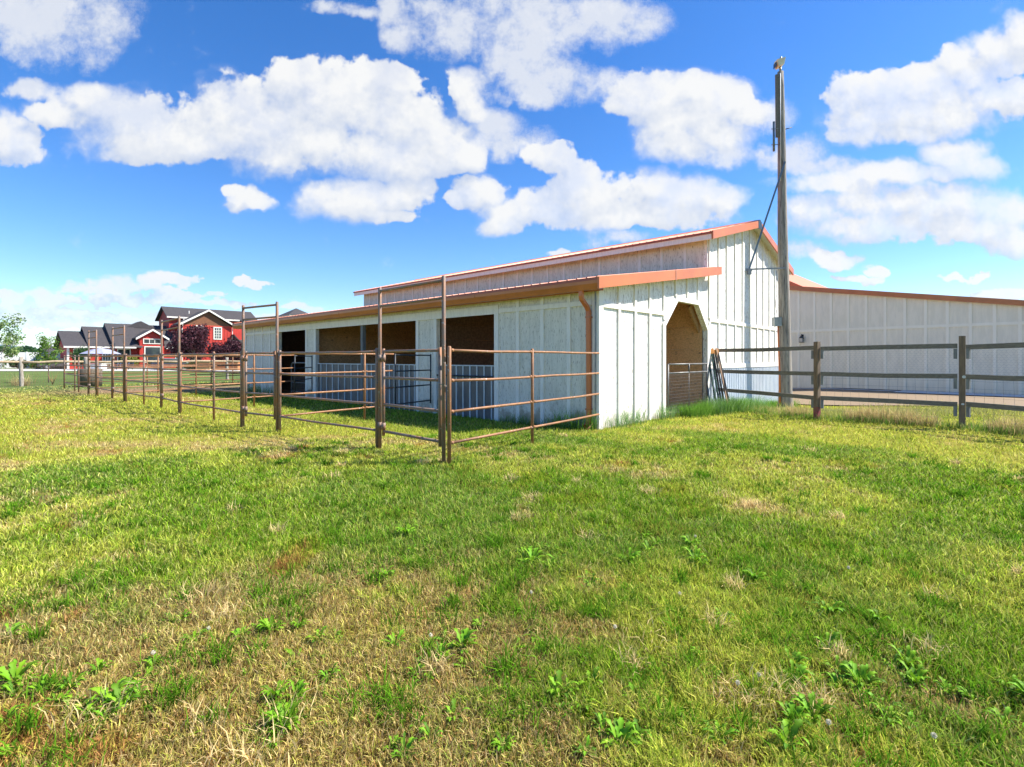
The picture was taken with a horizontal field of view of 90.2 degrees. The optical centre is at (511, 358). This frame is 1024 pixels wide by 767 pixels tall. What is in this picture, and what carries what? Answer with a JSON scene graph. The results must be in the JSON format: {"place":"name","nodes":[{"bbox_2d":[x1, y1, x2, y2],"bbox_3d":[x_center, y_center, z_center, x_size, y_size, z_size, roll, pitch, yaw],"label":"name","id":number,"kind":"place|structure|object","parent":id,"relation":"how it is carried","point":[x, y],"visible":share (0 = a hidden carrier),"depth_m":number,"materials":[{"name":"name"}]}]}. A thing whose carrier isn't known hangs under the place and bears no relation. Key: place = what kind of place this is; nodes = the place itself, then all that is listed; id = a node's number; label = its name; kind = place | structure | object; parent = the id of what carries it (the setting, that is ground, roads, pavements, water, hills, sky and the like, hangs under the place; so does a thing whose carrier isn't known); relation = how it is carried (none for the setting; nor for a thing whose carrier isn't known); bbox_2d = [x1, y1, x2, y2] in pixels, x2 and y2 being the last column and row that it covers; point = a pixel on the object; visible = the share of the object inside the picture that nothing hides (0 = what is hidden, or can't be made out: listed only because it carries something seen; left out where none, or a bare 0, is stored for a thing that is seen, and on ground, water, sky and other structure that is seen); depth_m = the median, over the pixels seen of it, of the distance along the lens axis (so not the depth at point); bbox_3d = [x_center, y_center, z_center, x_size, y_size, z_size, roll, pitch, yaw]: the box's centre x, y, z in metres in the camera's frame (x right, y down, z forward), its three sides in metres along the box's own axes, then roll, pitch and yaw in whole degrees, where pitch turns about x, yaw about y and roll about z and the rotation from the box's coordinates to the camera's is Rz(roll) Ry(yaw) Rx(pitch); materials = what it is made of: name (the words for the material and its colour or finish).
{"place":"outdoors","nodes":[
{"label":"outdoors","id":0,"kind":"place"},
{"bbox_2d":[0,369,239,370],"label":"road","id":1,"kind":"structure","parent":0,"point":[104,370],"depth_m":57.70,"materials":[{"name":"grey asphalt"}]},
{"bbox_2d":[68,346,91,368],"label":"shrub","id":2,"kind":"object","parent":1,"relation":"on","point":[78,352],"visible":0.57,"depth_m":64.60,"materials":[{"name":"green plant"}]},
{"bbox_2d":[146,358,185,368],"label":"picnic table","id":3,"kind":"object","parent":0,"point":[171,359],"visible":0.27,"depth_m":68.00,"materials":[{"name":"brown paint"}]},
{"bbox_2d":[0,368,1023,766],"bbox_3d":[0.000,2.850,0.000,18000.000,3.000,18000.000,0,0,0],"label":"ground","id":4,"kind":"structure","parent":0,"point":[40,378],"depth_m":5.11,"materials":[{"name":"plant"}]},
{"bbox_2d":[1,622,24,642],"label":"broadleaf weed","id":5,"kind":"object","parent":4,"relation":"on","point":[16,625],"visible":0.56,"depth_m":2.48,"materials":[{"name":"green plant"}]},
{"bbox_2d":[0,704,25,725],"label":"broadleaf weed","id":6,"kind":"object","parent":4,"relation":"on","point":[12,713],"visible":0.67,"depth_m":1.89,"materials":[{"name":"green plant"}]},
{"bbox_2d":[0,739,25,756],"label":"broadleaf weed","id":7,"kind":"object","parent":4,"relation":"on","point":[3,749],"visible":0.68,"depth_m":1.73,"materials":[{"name":"green plant"}]},
{"bbox_2d":[0,680,26,696],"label":"broadleaf weed","id":8,"kind":"object","parent":4,"relation":"on","point":[9,687],"visible":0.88,"depth_m":2.05,"materials":[{"name":"green plant"}]},
{"bbox_2d":[0,313,26,368],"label":"young poplar","id":9,"kind":"object","parent":4,"relation":"on","point":[10,342],"visible":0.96,"depth_m":30.58,"materials":[{"name":"green plant"}]},
{"bbox_2d":[0,659,38,690],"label":"broadleaf weed","id":10,"kind":"object","parent":4,"relation":"on","point":[13,671],"visible":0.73,"depth_m":2.12,"materials":[{"name":"green plant"}]},
{"bbox_2d":[0,345,39,351],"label":"tree line","id":11,"kind":"object","parent":4,"relation":"on","point":[25,348],"visible":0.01,"depth_m":194.56,"materials":[{"name":"green plant"}]},
{"bbox_2d":[0,352,59,368],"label":"vinyl fence","id":12,"kind":"object","parent":4,"relation":"on","point":[26,356],"visible":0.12,"depth_m":69.53,"materials":[{"name":"white plastic"}]},
{"bbox_2d":[20,673,52,699],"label":"broadleaf weed","id":13,"kind":"object","parent":4,"relation":"on","point":[32,686],"visible":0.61,"depth_m":2.07,"materials":[{"name":"green plant"}]},
{"bbox_2d":[29,332,65,382],"bbox_3d":[-26.476,0.029,28.977,1.385,3.043,1.565,0,0,0],"label":"sapling","id":14,"kind":"object","parent":4,"relation":"on","point":[45,344],"visible":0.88,"depth_m":28.95,"materials":[{"name":"green plant"}]},
{"bbox_2d":[56,671,88,690],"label":"broadleaf weed","id":15,"kind":"object","parent":4,"relation":"on","point":[78,678],"visible":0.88,"depth_m":2.09,"materials":[{"name":"green plant"}]},
{"bbox_2d":[64,355,87,394],"bbox_3d":[-18.129,0.619,21.171,5.852,1.562,0.056,0,0,42],"label":"corral fence","id":16,"kind":"object","parent":4,"relation":"on","point":[75,365],"visible":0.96,"depth_m":21.23,"materials":[{"name":"brown metal"}]},
{"bbox_2d":[74,701,101,720],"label":"broadleaf weed","id":17,"kind":"object","parent":4,"relation":"on","point":[89,706],"visible":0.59,"depth_m":1.93,"materials":[{"name":"green plant"}]},
{"bbox_2d":[77,369,102,386],"bbox_3d":[-20.600,0.920,24.900,0.960,0.860,0.960,0,0,0],"label":"barrel bundle","id":18,"kind":"object","parent":4,"relation":"on","point":[82,381],"visible":0.57,"depth_m":24.54,"materials":[{"name":"grey metal"}]},
{"bbox_2d":[88,330,96,394],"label":"bow gate","id":19,"kind":"structure","parent":4,"relation":"on","point":[89,366],"depth_m":19.07,"materials":[{"name":"metal"}]},
{"bbox_2d":[82,658,112,675],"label":"broadleaf weed","id":20,"kind":"object","parent":4,"relation":"on","point":[100,663],"visible":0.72,"depth_m":2.19,"materials":[{"name":"green plant"}]},
{"bbox_2d":[80,343,119,368],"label":"patio umbrella","id":21,"kind":"object","parent":4,"relation":"on","point":[101,350],"visible":0.88,"depth_m":62.67,"materials":[{"name":"grey fabric"}]},
{"bbox_2d":[96,354,111,397],"bbox_3d":[-14.231,0.619,17.801,2.154,1.562,0.052,0,0,40],"label":"corral fence","id":22,"kind":"object","parent":4,"relation":"on","point":[97,366],"visible":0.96,"depth_m":18.27,"materials":[{"name":"brown metal"}]},
{"bbox_2d":[84,678,130,710],"bbox_3d":[-1.580,1.312,1.994,0.148,0.080,0.124,-7,6,-39],"label":"broadleaf weed","id":23,"kind":"object","parent":4,"relation":"on","point":[98,690],"visible":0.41,"depth_m":2.01,"materials":[{"name":"green plant"}]},
{"bbox_2d":[93,697,125,728],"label":"broadleaf weed","id":24,"kind":"object","parent":4,"relation":"on","point":[102,713],"visible":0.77,"depth_m":1.91,"materials":[{"name":"green plant"}]},
{"bbox_2d":[111,325,124,401],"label":"bow gate","id":25,"kind":"structure","parent":4,"relation":"on","point":[113,367],"depth_m":16.48,"materials":[{"name":"metal"}]},
{"bbox_2d":[0,357,239,386],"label":"log fence","id":26,"kind":"object","parent":4,"relation":"on","point":[20,362],"visible":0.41,"depth_m":26.24,"materials":[{"name":"brown wood"}]},
{"bbox_2d":[100,679,144,707],"bbox_3d":[-1.506,1.312,1.974,0.147,0.079,0.123,-1,3,3],"label":"broadleaf weed","id":27,"kind":"object","parent":4,"relation":"on","point":[116,693],"visible":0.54,"depth_m":1.98,"materials":[{"name":"green plant"}]},
{"bbox_2d":[125,353,159,404],"bbox_3d":[-10.875,0.619,14.994,3.298,1.562,0.052,0,0,39],"label":"corral fence","id":28,"kind":"object","parent":4,"relation":"on","point":[143,381],"visible":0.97,"depth_m":14.89,"materials":[{"name":"metal"}]},
{"bbox_2d":[63,355,239,388],"bbox_3d":[-15.744,0.619,25.522,10.396,1.562,0.062,0,0,-27],"label":"corral divider","id":29,"kind":"object","parent":4,"relation":"on","point":[147,372],"visible":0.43,"depth_m":24.58,"materials":[{"name":"brown metal"}]},
{"bbox_2d":[142,653,164,669],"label":"broadleaf weed","id":30,"kind":"object","parent":4,"relation":"on","point":[149,658],"visible":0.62,"depth_m":2.24,"materials":[{"name":"green plant"}]},
{"bbox_2d":[98,356,239,394],"bbox_3d":[-13.724,0.619,21.108,0.055,1.562,5.856,0,0,27],"label":"corral divider","id":31,"kind":"object","parent":4,"relation":"on","point":[158,375],"visible":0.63,"depth_m":20.34,"materials":[{"name":"brown metal"}]},
{"bbox_2d":[160,316,179,412],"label":"bow gate","id":32,"kind":"structure","parent":4,"relation":"on","point":[161,364],"depth_m":13.54,"materials":[{"name":"metal"}]},
{"bbox_2d":[53,306,307,368],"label":"red house","id":33,"kind":"structure","parent":4,"relation":"on","point":[141,337],"depth_m":74.30,"materials":[{"name":"red wood"}]},
{"bbox_2d":[144,346,159,362],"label":"window","id":34,"kind":"structure","parent":33,"relation":"in","point":[148,350],"depth_m":72.27,"materials":[{"name":"white glass"}]},
{"bbox_2d":[213,327,221,339],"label":"window","id":35,"kind":"structure","parent":33,"relation":"in","point":[217,332],"depth_m":79.40,"materials":[{"name":"white glass"}]},
{"bbox_2d":[127,355,247,394],"bbox_3d":[-11.704,0.619,18.876,0.052,1.562,5.728,0,0,9],"label":"corral divider","id":36,"kind":"object","parent":4,"relation":"on","point":[195,376],"visible":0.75,"depth_m":18.87,"materials":[{"name":"brown metal"}]},
{"bbox_2d":[164,323,218,359],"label":"purple plum tree","id":37,"kind":"object","parent":4,"relation":"on","point":[193,339],"visible":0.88,"depth_m":60.84,"materials":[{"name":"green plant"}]},
{"bbox_2d":[179,628,207,642],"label":"broadleaf weed","id":38,"kind":"object","parent":4,"relation":"on","point":[195,634],"visible":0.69,"depth_m":2.43,"materials":[{"name":"green plant"}]},
{"bbox_2d":[179,351,241,426],"bbox_3d":[-6.771,0.619,11.345,3.714,1.562,0.052,0,0,41],"label":"corral fence","id":39,"kind":"object","parent":4,"relation":"on","point":[213,388],"visible":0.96,"depth_m":11.08,"materials":[{"name":"brown metal"}]},
{"bbox_2d":[209,337,241,359],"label":"purple plum tree","id":40,"kind":"object","parent":4,"relation":"on","point":[230,346],"visible":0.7,"depth_m":61.53,"materials":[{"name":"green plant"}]},
{"bbox_2d":[181,352,293,411],"bbox_3d":[-7.396,0.619,14.002,0.052,1.562,3.293,0,0,29],"label":"corral divider","id":41,"kind":"object","parent":4,"relation":"on","point":[253,382],"visible":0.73,"depth_m":13.83,"materials":[{"name":"brown metal"}]},
{"bbox_2d":[294,355,312,395],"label":"black gate","id":42,"kind":"structure","parent":41,"relation":"attached to","point":[311,378],"depth_m":16.34,"materials":[{"name":"metal"}]},
{"bbox_2d":[241,302,278,431],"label":"bow gate","id":43,"kind":"structure","parent":4,"relation":"on","point":[244,406],"depth_m":9.80,"materials":[{"name":"metal"}]},
{"bbox_2d":[257,615,285,631],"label":"broadleaf weed","id":44,"kind":"object","parent":4,"relation":"on","point":[266,624],"visible":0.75,"depth_m":2.51,"materials":[{"name":"green plant"}]},
{"bbox_2d":[259,679,291,704],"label":"broadleaf weed","id":45,"kind":"object","parent":4,"relation":"on","point":[278,692],"visible":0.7,"depth_m":2.01,"materials":[{"name":"green plant"}]},
{"bbox_2d":[262,700,306,731],"bbox_3d":[-0.830,1.314,1.868,0.147,0.077,0.135,-2,-2,-8],"label":"broadleaf weed","id":46,"kind":"object","parent":4,"relation":"on","point":[280,708],"visible":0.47,"depth_m":1.88,"materials":[{"name":"green plant"}]},
{"bbox_2d":[281,680,308,701],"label":"broadleaf weed","id":47,"kind":"object","parent":4,"relation":"on","point":[300,684],"visible":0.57,"depth_m":2.04,"materials":[{"name":"green plant"}]},
{"bbox_2d":[278,348,377,448],"bbox_3d":[-3.153,0.619,8.520,2.970,1.562,0.054,0,0,39],"label":"corral fence","id":48,"kind":"object","parent":4,"relation":"on","point":[375,403],"visible":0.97,"depth_m":8.29,"materials":[{"name":"brown metal"}]},
{"bbox_2d":[318,662,340,685],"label":"broadleaf weed","id":49,"kind":"object","parent":4,"relation":"on","point":[332,672],"visible":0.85,"depth_m":2.14,"materials":[{"name":"green plant"}]},
{"bbox_2d":[281,353,393,420],"bbox_3d":[-3.547,0.619,10.677,0.052,1.562,2.900,0,0,33],"label":"corral divider","id":50,"kind":"object","parent":4,"relation":"on","point":[364,389],"visible":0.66,"depth_m":10.83,"materials":[{"name":"brown metal"}]},
{"bbox_2d":[394,354,430,407],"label":"black gate","id":51,"kind":"structure","parent":50,"relation":"attached to","point":[395,371],"depth_m":12.30,"materials":[{"name":"metal"}]},
{"bbox_2d":[383,735,400,752],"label":"broadleaf weed","id":52,"kind":"object","parent":4,"relation":"on","point":[395,744],"visible":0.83,"depth_m":1.77,"materials":[{"name":"green plant"}]},
{"bbox_2d":[381,629,405,648],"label":"broadleaf weed","id":53,"kind":"object","parent":4,"relation":"on","point":[393,637],"visible":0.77,"depth_m":2.41,"materials":[{"name":"green plant"}]},
{"bbox_2d":[390,731,417,762],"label":"broadleaf weed","id":54,"kind":"object","parent":4,"relation":"on","point":[410,741],"visible":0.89,"depth_m":1.73,"materials":[{"name":"green plant"}]},
{"bbox_2d":[394,524,417,536],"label":"broadleaf weed","id":55,"kind":"object","parent":4,"relation":"on","point":[407,530],"visible":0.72,"depth_m":3.85,"materials":[{"name":"green plant"}]},
{"bbox_2d":[378,276,446,464],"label":"bow gate","id":56,"kind":"structure","parent":4,"relation":"on","point":[440,410],"depth_m":6.85,"materials":[{"name":"metal"}]},
{"bbox_2d":[417,721,442,743],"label":"broadleaf weed","id":57,"kind":"object","parent":4,"relation":"on","point":[427,731],"visible":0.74,"depth_m":1.80,"materials":[{"name":"green plant"}]},
{"bbox_2d":[442,698,468,724],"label":"broadleaf weed","id":58,"kind":"object","parent":4,"relation":"on","point":[453,706],"visible":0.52,"depth_m":1.91,"materials":[{"name":"green plant"}]},
{"bbox_2d":[447,628,477,653],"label":"broadleaf weed","id":59,"kind":"object","parent":4,"relation":"on","point":[465,635],"visible":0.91,"depth_m":2.38,"materials":[{"name":"green plant"}]},
{"bbox_2d":[490,732,516,752],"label":"broadleaf weed","id":60,"kind":"object","parent":4,"relation":"on","point":[496,741],"visible":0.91,"depth_m":1.76,"materials":[{"name":"green plant"}]},
{"bbox_2d":[232,220,793,429],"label":"barn","id":61,"kind":"structure","parent":4,"relation":"on","point":[653,322],"depth_m":14.01,"materials":[{"name":"white metal"}]},
{"bbox_2d":[447,346,599,463],"bbox_3d":[0.432,0.619,8.117,0.052,1.562,4.204,0,0,36],"label":"corral fence","id":62,"kind":"object","parent":4,"relation":"on","point":[532,376],"visible":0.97,"depth_m":7.40,"materials":[{"name":"brown metal"}]},
{"bbox_2d":[522,548,545,562],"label":"broadleaf weed","id":63,"kind":"object","parent":4,"relation":"on","point":[530,552],"visible":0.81,"depth_m":3.39,"materials":[{"name":"green plant"}]},
{"bbox_2d":[546,669,577,702],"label":"broadleaf weed","id":64,"kind":"object","parent":4,"relation":"on","point":[559,673],"visible":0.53,"depth_m":2.05,"materials":[{"name":"green plant"}]},
{"bbox_2d":[571,735,597,763],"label":"broadleaf weed","id":65,"kind":"object","parent":4,"relation":"on","point":[588,742],"visible":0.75,"depth_m":1.73,"materials":[{"name":"green plant"}]},
{"bbox_2d":[578,666,602,690],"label":"broadleaf weed","id":66,"kind":"object","parent":4,"relation":"on","point":[588,672],"visible":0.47,"depth_m":2.09,"materials":[{"name":"green plant"}]},
{"bbox_2d":[588,711,610,736],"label":"broadleaf weed","id":67,"kind":"object","parent":4,"relation":"on","point":[599,715],"visible":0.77,"depth_m":1.84,"materials":[{"name":"green plant"}]},
{"bbox_2d":[600,717,641,757],"bbox_3d":[0.379,1.312,1.766,0.139,0.079,0.152,-3,-4,15],"label":"broadleaf weed","id":68,"kind":"object","parent":4,"relation":"on","point":[619,726],"visible":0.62,"depth_m":1.78,"materials":[{"name":"green plant"}]},
{"bbox_2d":[619,547,641,564],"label":"broadleaf weed","id":69,"kind":"object","parent":4,"relation":"on","point":[635,553],"visible":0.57,"depth_m":3.35,"materials":[{"name":"green plant"}]},
{"bbox_2d":[617,719,648,744],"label":"broadleaf weed","id":70,"kind":"object","parent":4,"relation":"on","point":[642,730],"visible":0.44,"depth_m":1.80,"materials":[{"name":"green plant"}]},
{"bbox_2d":[629,718,651,744],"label":"broadleaf weed","id":71,"kind":"object","parent":4,"relation":"on","point":[637,728],"visible":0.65,"depth_m":1.81,"materials":[{"name":"green plant"}]},
{"bbox_2d":[681,545,707,562],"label":"broadleaf weed","id":72,"kind":"object","parent":4,"relation":"on","point":[696,554],"visible":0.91,"depth_m":3.39,"materials":[{"name":"green plant"}]},
{"bbox_2d":[700,718,738,745],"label":"broadleaf weed","id":73,"kind":"object","parent":4,"relation":"on","point":[729,731],"visible":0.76,"depth_m":1.80,"materials":[{"name":"green plant"}]},
{"bbox_2d":[715,348,727,403],"bbox_3d":[5.591,0.530,13.545,0.040,1.847,0.045,0,-27,1],"label":"plank","id":74,"kind":"object","parent":4,"relation":"on","point":[721,374],"visible":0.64,"depth_m":13.58,"materials":[{"name":"beige paint"}]},
{"bbox_2d":[742,567,767,581],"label":"broadleaf weed","id":75,"kind":"object","parent":4,"relation":"on","point":[754,576],"visible":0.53,"depth_m":3.06,"materials":[{"name":"green plant"}]},
{"bbox_2d":[745,56,793,406],"bbox_3d":[8.050,-3.821,16.180,1.699,11.506,0.451,0,0,0],"label":"utility pole","id":76,"kind":"object","parent":4,"relation":"on","point":[782,321],"visible":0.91,"depth_m":16.05,"materials":[{"name":"brown wood"}]},
{"bbox_2d":[767,718,809,757],"bbox_3d":[0.959,1.308,1.759,0.134,0.086,0.160,5,-1,38],"label":"broadleaf weed","id":77,"kind":"object","parent":4,"relation":"on","point":[798,723],"visible":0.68,"depth_m":1.78,"materials":[{"name":"green plant"}]},
{"bbox_2d":[777,647,810,671],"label":"broadleaf weed","id":78,"kind":"object","parent":4,"relation":"on","point":[799,656],"visible":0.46,"depth_m":2.22,"materials":[{"name":"green plant"}]},
{"bbox_2d":[775,701,813,736],"bbox_3d":[1.033,1.317,1.867,0.124,0.070,0.135,-5,1,25],"label":"broadleaf weed","id":79,"kind":"object","parent":4,"relation":"on","point":[791,703],"visible":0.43,"depth_m":1.88,"materials":[{"name":"green plant"}]},
{"bbox_2d":[777,659,811,684],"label":"broadleaf weed","id":80,"kind":"object","parent":4,"relation":"on","point":[803,669],"visible":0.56,"depth_m":2.13,"materials":[{"name":"green plant"}]},
{"bbox_2d":[791,692,837,726],"bbox_3d":[1.126,1.311,1.901,0.142,0.081,0.156,-4,-2,-19],"label":"broadleaf weed","id":81,"kind":"object","parent":4,"relation":"on","point":[809,704],"visible":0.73,"depth_m":1.91,"materials":[{"name":"green plant"}]},
{"bbox_2d":[812,632,840,646],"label":"broadleaf weed","id":82,"kind":"object","parent":4,"relation":"on","point":[834,635],"visible":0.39,"depth_m":2.38,"materials":[{"name":"green plant"}]},
{"bbox_2d":[811,600,845,617],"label":"broadleaf weed","id":83,"kind":"object","parent":4,"relation":"on","point":[828,607],"visible":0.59,"depth_m":2.67,"materials":[{"name":"green plant"}]},
{"bbox_2d":[823,655,849,678],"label":"broadleaf weed","id":84,"kind":"object","parent":4,"relation":"on","point":[844,667],"visible":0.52,"depth_m":2.19,"materials":[{"name":"green plant"}]},
{"bbox_2d":[825,671,852,691],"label":"broadleaf weed","id":85,"kind":"object","parent":4,"relation":"on","point":[834,675],"visible":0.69,"depth_m":2.10,"materials":[{"name":"green plant"}]},
{"bbox_2d":[702,389,1023,405],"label":"gravel","id":86,"kind":"structure","parent":4,"relation":"on","point":[1019,401],"depth_m":17.98,"materials":[{"name":"grey gravel"}]},
{"bbox_2d":[896,390,1023,396],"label":"concrete pad","id":87,"kind":"object","parent":86,"relation":"on","point":[957,393],"visible":0.92,"depth_m":18.98,"materials":[{"name":"grey concrete"}]},
{"bbox_2d":[839,661,886,697],"bbox_3d":[1.430,1.309,2.082,0.150,0.085,0.164,-1,2,2],"label":"broadleaf weed","id":88,"kind":"object","parent":4,"relation":"on","point":[875,679],"visible":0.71,"depth_m":2.09,"materials":[{"name":"green plant"}]},
{"bbox_2d":[717,336,1023,431],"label":"plank fence","id":89,"kind":"object","parent":4,"relation":"on","point":[817,375],"visible":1,"depth_m":10.51,"materials":[{"name":"brown wood"}]},
{"bbox_2d":[870,702,902,728],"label":"broadleaf weed","id":90,"kind":"object","parent":4,"relation":"on","point":[888,718],"visible":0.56,"depth_m":1.89,"materials":[{"name":"green plant"}]},
{"bbox_2d":[886,643,923,668],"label":"broadleaf weed","id":91,"kind":"object","parent":4,"relation":"on","point":[908,659],"visible":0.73,"depth_m":2.25,"materials":[{"name":"green plant"}]},
{"bbox_2d":[891,711,920,735],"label":"broadleaf weed","id":92,"kind":"object","parent":4,"relation":"on","point":[909,714],"visible":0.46,"depth_m":1.86,"materials":[{"name":"green plant"}]},
{"bbox_2d":[789,274,1023,394],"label":"stable wing","id":93,"kind":"structure","parent":4,"relation":"on","point":[825,316],"depth_m":21.56,"materials":[{"name":"white metal"}]},
{"bbox_2d":[896,659,931,690],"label":"broadleaf weed","id":94,"kind":"object","parent":4,"relation":"on","point":[919,673],"visible":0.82,"depth_m":2.11,"materials":[{"name":"green plant"}]},
{"bbox_2d":[932,676,962,695],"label":"broadleaf weed","id":95,"kind":"object","parent":4,"relation":"on","point":[950,689],"visible":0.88,"depth_m":2.06,"materials":[{"name":"green plant"}]},
{"bbox_2d":[958,687,987,704],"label":"broadleaf weed","id":96,"kind":"object","parent":4,"relation":"on","point":[965,693],"visible":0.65,"depth_m":2.00,"materials":[{"name":"green plant"}]},
{"bbox_2d":[985,706,1017,725],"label":"broadleaf weed","id":97,"kind":"object","parent":4,"relation":"on","point":[1006,711],"visible":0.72,"depth_m":1.90,"materials":[{"name":"green plant"}]},
{"bbox_2d":[1007,678,1023,695],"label":"broadleaf weed","id":98,"kind":"object","parent":4,"relation":"on","point":[1019,682],"visible":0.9,"depth_m":2.01,"materials":[{"name":"green plant"}]},
{"bbox_2d":[0,0,1023,347],"label":"sky","id":99,"kind":"structure","parent":0,"point":[303,155],"materials":[{"name":"blue"}]},
{"bbox_2d":[6,372,1023,438],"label":"tall grass","id":100,"kind":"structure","parent":0,"point":[711,407],"depth_m":11.44,"materials":[{"name":"plant"}]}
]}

